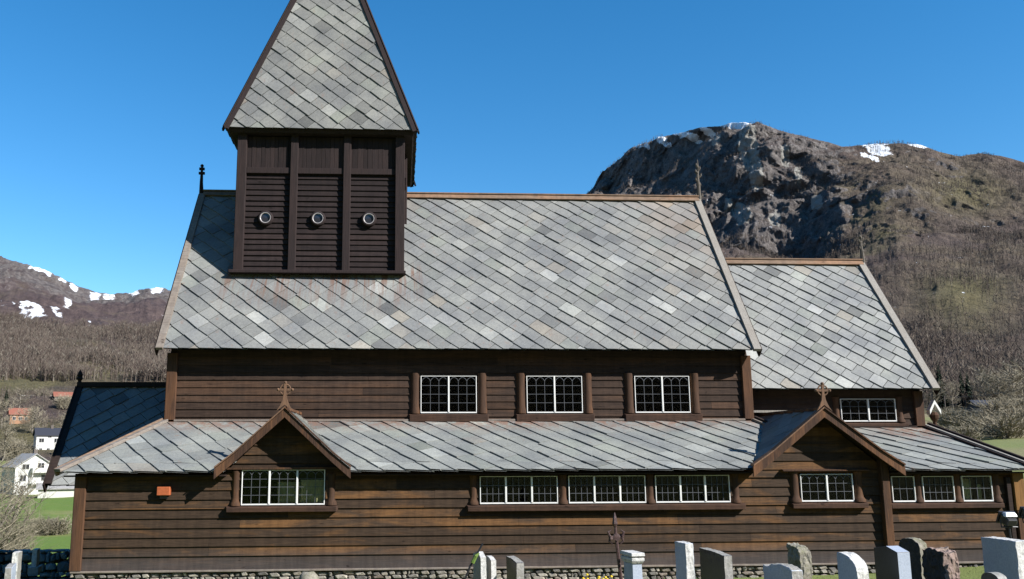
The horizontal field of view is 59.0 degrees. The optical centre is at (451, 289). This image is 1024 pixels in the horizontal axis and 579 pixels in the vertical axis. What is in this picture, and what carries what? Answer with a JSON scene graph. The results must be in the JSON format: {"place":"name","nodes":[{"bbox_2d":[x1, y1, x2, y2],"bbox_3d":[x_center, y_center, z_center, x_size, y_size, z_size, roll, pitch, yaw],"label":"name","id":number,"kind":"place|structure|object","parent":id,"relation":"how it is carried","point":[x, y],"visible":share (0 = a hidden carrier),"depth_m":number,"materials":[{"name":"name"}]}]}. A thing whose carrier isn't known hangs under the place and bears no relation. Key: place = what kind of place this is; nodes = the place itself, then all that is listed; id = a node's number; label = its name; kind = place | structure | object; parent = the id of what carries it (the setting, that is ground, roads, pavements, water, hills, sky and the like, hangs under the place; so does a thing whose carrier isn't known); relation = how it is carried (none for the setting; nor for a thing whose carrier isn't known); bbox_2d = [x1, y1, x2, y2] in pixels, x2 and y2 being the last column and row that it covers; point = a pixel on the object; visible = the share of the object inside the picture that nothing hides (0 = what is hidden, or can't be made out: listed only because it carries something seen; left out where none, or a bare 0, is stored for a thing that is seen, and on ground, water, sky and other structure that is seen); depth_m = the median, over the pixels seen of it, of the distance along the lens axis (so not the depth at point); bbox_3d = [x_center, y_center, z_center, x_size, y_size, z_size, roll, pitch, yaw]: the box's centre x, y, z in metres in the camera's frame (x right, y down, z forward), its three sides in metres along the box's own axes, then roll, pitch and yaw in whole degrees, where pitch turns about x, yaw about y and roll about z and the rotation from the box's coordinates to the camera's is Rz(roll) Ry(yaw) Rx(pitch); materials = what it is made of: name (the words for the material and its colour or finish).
{"place":"outdoors","nodes":[
{"label":"outdoors","id":0,"kind":"place"},
{"bbox_2d":[0,256,170,460],"bbox_3d":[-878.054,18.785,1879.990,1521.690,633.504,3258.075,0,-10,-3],"label":"mountain","id":1,"kind":"structure","parent":0,"point":[39,292],"depth_m":1150.58,"materials":[{"name":"brown stone"}]},
{"bbox_2d":[2,391,9,405],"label":"spruce tree","id":2,"kind":"object","parent":1,"relation":"on","point":[6,397],"visible":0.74,"depth_m":392.74,"materials":[{"name":"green plant"}]},
{"bbox_2d":[0,396,20,428],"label":"bare tree","id":3,"kind":"object","parent":1,"relation":"on","point":[1,416],"visible":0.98,"depth_m":328.72,"materials":[{"name":"brown plant"}]},
{"bbox_2d":[0,419,23,451],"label":"bare tree","id":4,"kind":"object","parent":1,"relation":"on","point":[6,435],"visible":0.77,"depth_m":274.58,"materials":[{"name":"brown plant"}]},
{"bbox_2d":[7,408,31,423],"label":"orange house","id":5,"kind":"structure","parent":1,"relation":"on","point":[11,411],"depth_m":342.08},
{"bbox_2d":[11,385,31,406],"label":"bare tree","id":6,"kind":"object","parent":1,"relation":"on","point":[21,401],"visible":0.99,"depth_m":386.50,"materials":[{"name":"brown plant"}]},
{"bbox_2d":[17,406,45,430],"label":"bare tree","id":7,"kind":"object","parent":1,"relation":"on","point":[29,416],"visible":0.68,"depth_m":327.79,"materials":[{"name":"brown plant"}]},
{"bbox_2d":[18,405,49,432],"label":"bare tree","id":8,"kind":"object","parent":1,"relation":"on","point":[33,413],"visible":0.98,"depth_m":323.34,"materials":[{"name":"brown plant"}]},
{"bbox_2d":[0,384,73,455],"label":"scrub","id":9,"kind":"object","parent":1,"relation":"on","point":[43,402],"visible":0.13,"depth_m":399.89,"materials":[{"name":"brown plant"}]},
{"bbox_2d":[28,386,51,395],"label":"bare bush","id":10,"kind":"object","parent":1,"relation":"on","point":[41,393],"visible":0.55,"depth_m":416.16,"materials":[{"name":"brown plant"}]},
{"bbox_2d":[32,425,60,449],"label":"white house","id":11,"kind":"structure","parent":1,"relation":"on","point":[49,436],"depth_m":295.01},
{"bbox_2d":[49,392,71,408],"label":"bare bush","id":12,"kind":"object","parent":1,"relation":"on","point":[61,402],"visible":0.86,"depth_m":391.78,"materials":[{"name":"beige plant"}]},
{"bbox_2d":[52,392,72,399],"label":"red roofed house","id":13,"kind":"structure","parent":1,"relation":"on","point":[61,394],"depth_m":409.80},
{"bbox_2d":[0,310,170,381],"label":"woodland","id":14,"kind":"object","parent":1,"relation":"on","point":[20,341],"visible":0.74,"depth_m":628.11,"materials":[{"name":"brown plant"}]},
{"bbox_2d":[0,414,1023,578],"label":"ground","id":15,"kind":"structure","parent":0,"point":[62,507],"depth_m":112.70,"materials":[{"name":"green plant"}]},
{"bbox_2d":[4,563,16,578],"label":"gravestone","id":16,"kind":"object","parent":15,"relation":"on","point":[10,570],"visible":1,"depth_m":16.00,"materials":[{"name":"grey stone"}]},
{"bbox_2d":[11,551,21,578],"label":"gravestone","id":17,"kind":"object","parent":15,"relation":"on","point":[17,557],"visible":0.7,"depth_m":17.92,"materials":[{"name":"grey stone"}]},
{"bbox_2d":[0,437,38,460],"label":"bare bush","id":18,"kind":"object","parent":15,"relation":"on","point":[16,445],"visible":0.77,"depth_m":265.85,"materials":[{"name":"brown plant"}]},
{"bbox_2d":[3,518,44,549],"bbox_3d":[-21.642,12.489,44.651,2.644,2.733,3.285,0,-10,-3],"label":"bare bush","id":19,"kind":"object","parent":15,"relation":"on","point":[24,544],"visible":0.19,"depth_m":44.79,"materials":[{"name":"brown plant"}]},
{"bbox_2d":[0,449,48,494],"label":"white villa","id":20,"kind":"object","parent":15,"relation":"on","point":[33,456],"visible":0.55,"depth_m":194.68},
{"bbox_2d":[22,464,29,469],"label":"window","id":21,"kind":"structure","parent":20,"relation":"in","point":[26,468],"depth_m":193.75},
{"bbox_2d":[37,463,44,467],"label":"window","id":22,"kind":"structure","parent":20,"relation":"in","point":[40,464],"depth_m":196.06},
{"bbox_2d":[0,426,65,549],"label":"bare bush","id":23,"kind":"object","parent":15,"relation":"on","point":[10,544],"visible":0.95,"depth_m":38.73,"materials":[{"name":"brown plant"}]},
{"bbox_2d":[27,548,41,573],"bbox_3d":[-10.053,6.565,21.828,0.240,0.568,0.440,2,-10,-13],"label":"gravestone","id":24,"kind":"object","parent":15,"relation":"on","point":[35,567],"visible":1,"depth_m":21.69,"materials":[{"name":"grey stone"}]},
{"bbox_2d":[0,470,70,553],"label":"bare bush","id":25,"kind":"object","parent":15,"relation":"on","point":[12,517],"visible":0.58,"depth_m":39.96,"materials":[{"name":"brown plant"}]},
{"bbox_2d":[0,549,74,578],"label":"dry stone wall","id":26,"kind":"structure","parent":15,"relation":"on","point":[48,561],"depth_m":32.88,"materials":[{"name":"grey stone"}]},
{"bbox_2d":[27,515,50,535],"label":"bare bush","id":27,"kind":"object","parent":15,"relation":"on","point":[39,526],"visible":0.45,"depth_m":81.15,"materials":[{"name":"brown plant"}]},
{"bbox_2d":[30,515,70,535],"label":"bare bush","id":28,"kind":"object","parent":15,"relation":"on","point":[54,525],"visible":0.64,"depth_m":81.22,"materials":[{"name":"brown plant"}]},
{"bbox_2d":[36,483,73,497],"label":"field barn","id":29,"kind":"structure","parent":15,"relation":"on","point":[63,491],"depth_m":181.99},
{"bbox_2d":[41,514,71,534],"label":"bare bush","id":30,"kind":"object","parent":15,"relation":"on","point":[69,527],"visible":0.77,"depth_m":81.87,"materials":[{"name":"brown plant"}]},
{"bbox_2d":[298,571,318,578],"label":"gravestone","id":31,"kind":"object","parent":15,"relation":"on","point":[309,575],"visible":1,"depth_m":16.14,"materials":[{"name":"stone"}]},
{"bbox_2d":[464,543,482,578],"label":"garden stake","id":32,"kind":"object","parent":15,"relation":"on","point":[474,559],"visible":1,"depth_m":13.50,"materials":[{"name":"green plant"}]},
{"bbox_2d":[473,551,486,578],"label":"gravestone","id":33,"kind":"object","parent":15,"relation":"on","point":[479,568],"visible":0.84,"depth_m":13.60,"materials":[{"name":"grey stone"}]},
{"bbox_2d":[486,555,495,578],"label":"gravestone","id":34,"kind":"object","parent":15,"relation":"on","point":[491,566],"visible":0.99,"depth_m":13.81,"materials":[{"name":"grey stone"}]},
{"bbox_2d":[506,556,523,578],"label":"gravestone","id":35,"kind":"object","parent":15,"relation":"on","point":[515,567],"visible":1,"depth_m":13.69,"materials":[{"name":"stone"}]},
{"bbox_2d":[42,0,1023,578],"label":"stave church","id":36,"kind":"structure","parent":15,"relation":"on","point":[376,370],"depth_m":22.59,"materials":[{"name":"brown wood"}]},
{"bbox_2d":[241,470,324,504],"bbox_3d":[-3.600,4.251,19.407,1.770,0.740,0.192,0,-10,-3],"label":"window","id":37,"kind":"structure","parent":36,"relation":"in","point":[312,491],"depth_m":19.46,"materials":[{"name":"white paint"}]},
{"bbox_2d":[421,376,476,412],"bbox_3d":[-0.061,2.603,22.379,1.390,0.920,0.062,0,-10,-3],"label":"window","id":38,"kind":"structure","parent":36,"relation":"in","point":[430,385],"depth_m":22.39,"materials":[{"name":"white paint"}]},
{"bbox_2d":[480,476,557,503],"bbox_3d":[1.471,4.354,19.611,1.700,0.590,0.062,0,-10,-3],"label":"window","id":39,"kind":"structure","parent":36,"relation":"in","point":[498,485],"depth_m":19.60,"materials":[{"name":"white paint"}]},
{"bbox_2d":[526,376,582,412],"bbox_3d":[2.580,2.619,22.527,1.400,0.920,0.062,0,-10,-3],"label":"window","id":40,"kind":"structure","parent":36,"relation":"in","point":[553,380],"depth_m":22.54,"materials":[{"name":"white paint"}]},
{"bbox_2d":[568,475,645,503],"bbox_3d":[3.408,4.366,19.720,1.700,0.590,0.062,0,-10,-3],"label":"window","id":41,"kind":"structure","parent":36,"relation":"in","point":[619,476],"depth_m":19.70,"materials":[{"name":"white paint"}]},
{"bbox_2d":[634,376,690,412],"bbox_3d":[5.306,2.635,22.679,1.400,0.920,0.062,0,-10,-3],"label":"window","id":42,"kind":"structure","parent":36,"relation":"in","point":[662,379],"depth_m":22.68,"materials":[{"name":"white paint"}]},
{"bbox_2d":[654,475,730,502],"bbox_3d":[5.305,4.378,19.826,1.660,0.590,0.062,0,-10,-3],"label":"window","id":43,"kind":"structure","parent":36,"relation":"in","point":[680,492],"depth_m":19.81,"materials":[{"name":"white paint"}]},
{"bbox_2d":[799,474,853,501],"bbox_3d":[8.325,4.391,19.996,1.190,0.600,0.062,0,-10,-3],"label":"window","id":44,"kind":"structure","parent":36,"relation":"in","point":[827,491],"depth_m":19.98,"materials":[{"name":"white paint"}]},
{"bbox_2d":[839,399,896,421],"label":"window","id":45,"kind":"structure","parent":36,"relation":"in","point":[867,401],"depth_m":23.49,"materials":[{"name":"white paint"}]},
{"bbox_2d":[890,476,915,501],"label":"window","id":46,"kind":"structure","parent":36,"relation":"in","point":[906,488],"depth_m":20.08,"materials":[{"name":"white paint"}]},
{"bbox_2d":[921,476,955,501],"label":"window","id":47,"kind":"structure","parent":36,"relation":"in","point":[946,484],"depth_m":20.12,"materials":[{"name":"white paint"}]},
{"bbox_2d":[960,476,993,501],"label":"window","id":48,"kind":"structure","parent":36,"relation":"in","point":[966,488],"depth_m":20.26,"materials":[{"name":"white paint"}]},
{"bbox_2d":[582,574,612,578],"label":"flower clump","id":49,"kind":"object","parent":15,"relation":"on","point":[611,576],"visible":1,"depth_m":18.28,"materials":[{"name":"yellow plant"}]},
{"bbox_2d":[607,512,624,578],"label":"grave cross","id":50,"kind":"object","parent":15,"relation":"on","point":[616,536],"visible":1,"depth_m":14.17,"materials":[{"name":"metal"}]},
{"bbox_2d":[620,550,644,578],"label":"gravestone","id":51,"kind":"object","parent":15,"relation":"on","point":[633,560],"visible":1,"depth_m":13.66,"materials":[{"name":"white stone"}]},
{"bbox_2d":[675,541,694,578],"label":"gravestone","id":52,"kind":"object","parent":15,"relation":"on","point":[684,557],"visible":1,"depth_m":13.77,"materials":[{"name":"grey stone"}]},
{"bbox_2d":[700,547,732,578],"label":"gravestone","id":53,"kind":"object","parent":15,"relation":"on","point":[716,564],"visible":1,"depth_m":14.00,"materials":[{"name":"stone"}]},
{"bbox_2d":[764,563,802,578],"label":"gravestone","id":54,"kind":"object","parent":15,"relation":"on","point":[780,571],"visible":1,"depth_m":13.05,"materials":[{"name":"grey stone"}]},
{"bbox_2d":[786,542,811,578],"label":"gravestone","id":55,"kind":"object","parent":15,"relation":"on","point":[799,555],"visible":0.81,"depth_m":14.85,"materials":[{"name":"stone"}]},
{"bbox_2d":[837,552,868,578],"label":"gravestone","id":56,"kind":"object","parent":15,"relation":"on","point":[851,565],"visible":1,"depth_m":13.50,"materials":[{"name":"white stone"}]},
{"bbox_2d":[874,546,911,578],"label":"gravestone","id":57,"kind":"object","parent":15,"relation":"on","point":[892,562],"visible":1,"depth_m":13.53,"materials":[{"name":"stone"}]},
{"bbox_2d":[899,537,926,578],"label":"gravestone","id":58,"kind":"object","parent":15,"relation":"on","point":[914,546],"visible":0.61,"depth_m":15.03,"materials":[{"name":"stone"}]},
{"bbox_2d":[921,547,959,578],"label":"gravestone","id":59,"kind":"object","parent":15,"relation":"on","point":[941,562],"visible":1,"depth_m":14.04,"materials":[{"name":"pink stone"}]},
{"bbox_2d":[926,404,966,428],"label":"bare bush","id":60,"kind":"object","parent":15,"relation":"on","point":[943,412],"visible":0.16,"depth_m":173.67,"materials":[{"name":"brown plant"}]},
{"bbox_2d":[930,407,978,428],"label":"bare bush","id":61,"kind":"object","parent":15,"relation":"on","point":[945,417],"visible":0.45,"depth_m":164.38,"materials":[{"name":"brown plant"}]},
{"bbox_2d":[941,423,992,440],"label":"bare bush","id":62,"kind":"object","parent":15,"relation":"on","point":[970,432],"visible":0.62,"depth_m":128.18,"materials":[{"name":"brown plant"}]},
{"bbox_2d":[944,410,991,433],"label":"bare bush","id":63,"kind":"object","parent":15,"relation":"on","point":[962,418],"visible":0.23,"depth_m":150.14,"materials":[{"name":"brown plant"}]},
{"bbox_2d":[964,400,993,415],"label":"dark shed","id":64,"kind":"structure","parent":15,"relation":"on","point":[967,405],"depth_m":248.29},
{"bbox_2d":[958,412,1022,437],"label":"bare bush","id":65,"kind":"object","parent":15,"relation":"on","point":[979,418],"visible":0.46,"depth_m":140.27,"materials":[{"name":"brown plant"}]},
{"bbox_2d":[981,572,1006,578],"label":"gravestone","id":66,"kind":"object","parent":15,"relation":"on","point":[992,575],"visible":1,"depth_m":11.55,"materials":[{"name":"stone"}]},
{"bbox_2d":[969,396,1023,419],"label":"bare bush","id":67,"kind":"object","parent":15,"relation":"on","point":[995,406],"visible":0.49,"depth_m":194.77,"materials":[{"name":"brown plant"}]},
{"bbox_2d":[970,412,1023,438],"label":"bare bush","id":68,"kind":"object","parent":15,"relation":"on","point":[1001,425],"visible":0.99,"depth_m":134.29,"materials":[{"name":"brown plant"}]},
{"bbox_2d":[981,536,1023,578],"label":"gravestone","id":69,"kind":"object","parent":15,"relation":"on","point":[1004,556],"visible":0.96,"depth_m":13.22,"materials":[{"name":"grey stone"}]},
{"bbox_2d":[988,402,1023,435],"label":"bare bush","id":70,"kind":"object","parent":15,"relation":"on","point":[1007,414],"visible":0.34,"depth_m":142.63,"materials":[{"name":"brown plant"}]},
{"bbox_2d":[989,393,1023,413],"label":"bare bush","id":71,"kind":"object","parent":15,"relation":"on","point":[1013,399],"visible":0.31,"depth_m":205.95,"materials":[{"name":"brown plant"}]},
{"bbox_2d":[996,511,1017,537],"bbox_3d":[8.706,4.134,14.010,0.283,1.349,0.231,0,-10,-3],"label":"floodlight","id":72,"kind":"object","parent":15,"relation":"on","point":[1008,519],"visible":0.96,"depth_m":14.06,"materials":[{"name":"black metal"}]},
{"bbox_2d":[1017,506,1023,522],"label":"floodlight","id":73,"kind":"object","parent":15,"relation":"on","point":[1021,512],"visible":1,"depth_m":14.17,"materials":[{"name":"black metal"}]},
{"bbox_2d":[0,0,1023,293],"label":"sky","id":74,"kind":"structure","parent":0,"point":[111,111],"materials":[{"name":"blue"}]},
{"bbox_2d":[588,122,1023,413],"bbox_3d":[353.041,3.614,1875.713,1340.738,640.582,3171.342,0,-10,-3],"label":"mountain","id":75,"kind":"structure","parent":0,"point":[843,212],"depth_m":1156.13,"materials":[{"name":"grey stone"}]},
{"bbox_2d":[586,121,1023,250],"bbox_3d":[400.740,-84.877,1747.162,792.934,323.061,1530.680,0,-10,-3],"label":"woodland","id":76,"kind":"object","parent":75,"relation":"on","point":[920,171],"visible":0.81,"depth_m":1208.68,"materials":[{"name":"brown plant"}]},
{"bbox_2d":[715,221,1023,396],"bbox_3d":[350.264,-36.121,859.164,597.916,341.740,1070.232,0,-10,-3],"label":"woodland","id":77,"kind":"object","parent":75,"relation":"on","point":[926,338],"visible":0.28,"depth_m":624.98,"materials":[{"name":"brown plant"}]},
{"bbox_2d":[922,380,946,408],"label":"bare tree","id":78,"kind":"object","parent":75,"relation":"on","point":[933,395],"visible":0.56,"depth_m":280.74,"materials":[{"name":"brown plant"}]},
{"bbox_2d":[935,361,949,407],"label":"spruce tree","id":79,"kind":"object","parent":75,"relation":"on","point":[940,404],"visible":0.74,"depth_m":288.34,"materials":[{"name":"green plant"}]},
{"bbox_2d":[939,380,964,407],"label":"bare tree","id":80,"kind":"object","parent":75,"relation":"on","point":[951,389],"visible":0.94,"depth_m":286.99,"materials":[{"name":"brown plant"}]},
{"bbox_2d":[957,372,964,406],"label":"spruce tree","id":81,"kind":"object","parent":75,"relation":"on","point":[962,386],"visible":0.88,"depth_m":294.83,"materials":[{"name":"green plant"}]},
{"bbox_2d":[962,372,975,404],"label":"spruce tree","id":82,"kind":"object","parent":75,"relation":"on","point":[967,388],"visible":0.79,"depth_m":292.07,"materials":[{"name":"green plant"}]},
{"bbox_2d":[922,389,1023,407],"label":"scrub","id":83,"kind":"object","parent":75,"relation":"on","point":[955,402],"visible":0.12,"depth_m":292.61,"materials":[{"name":"brown plant"}]},
{"bbox_2d":[961,362,998,394],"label":"bare tree","id":84,"kind":"object","parent":75,"relation":"on","point":[980,387],"visible":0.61,"depth_m":301.03,"materials":[{"name":"brown plant"}]},
{"bbox_2d":[966,369,1009,399],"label":"bare tree","id":85,"kind":"object","parent":75,"relation":"on","point":[993,373],"visible":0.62,"depth_m":278.48,"materials":[{"name":"brown plant"}]},
{"bbox_2d":[978,373,1018,398],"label":"bare tree","id":86,"kind":"object","parent":75,"relation":"on","point":[997,386],"visible":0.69,"depth_m":270.89,"materials":[{"name":"brown plant"}]},
{"bbox_2d":[987,376,1022,399],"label":"bare tree","id":87,"kind":"object","parent":75,"relation":"on","point":[1005,386],"visible":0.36,"depth_m":273.27,"materials":[{"name":"brown plant"}]},
{"bbox_2d":[987,364,1023,399],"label":"bare tree","id":88,"kind":"object","parent":75,"relation":"on","point":[1013,383],"visible":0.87,"depth_m":262.47,"materials":[{"name":"brown plant"}]},
{"bbox_2d":[990,358,1023,403],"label":"bare tree","id":89,"kind":"object","parent":75,"relation":"on","point":[1017,366],"visible":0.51,"depth_m":278.80,"materials":[{"name":"brown plant"}]},
{"bbox_2d":[944,389,1020,410],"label":"power line","id":90,"kind":"object","parent":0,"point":[971,396],"visible":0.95,"depth_m":244.07,"materials":[{"name":"metal"}]}
]}

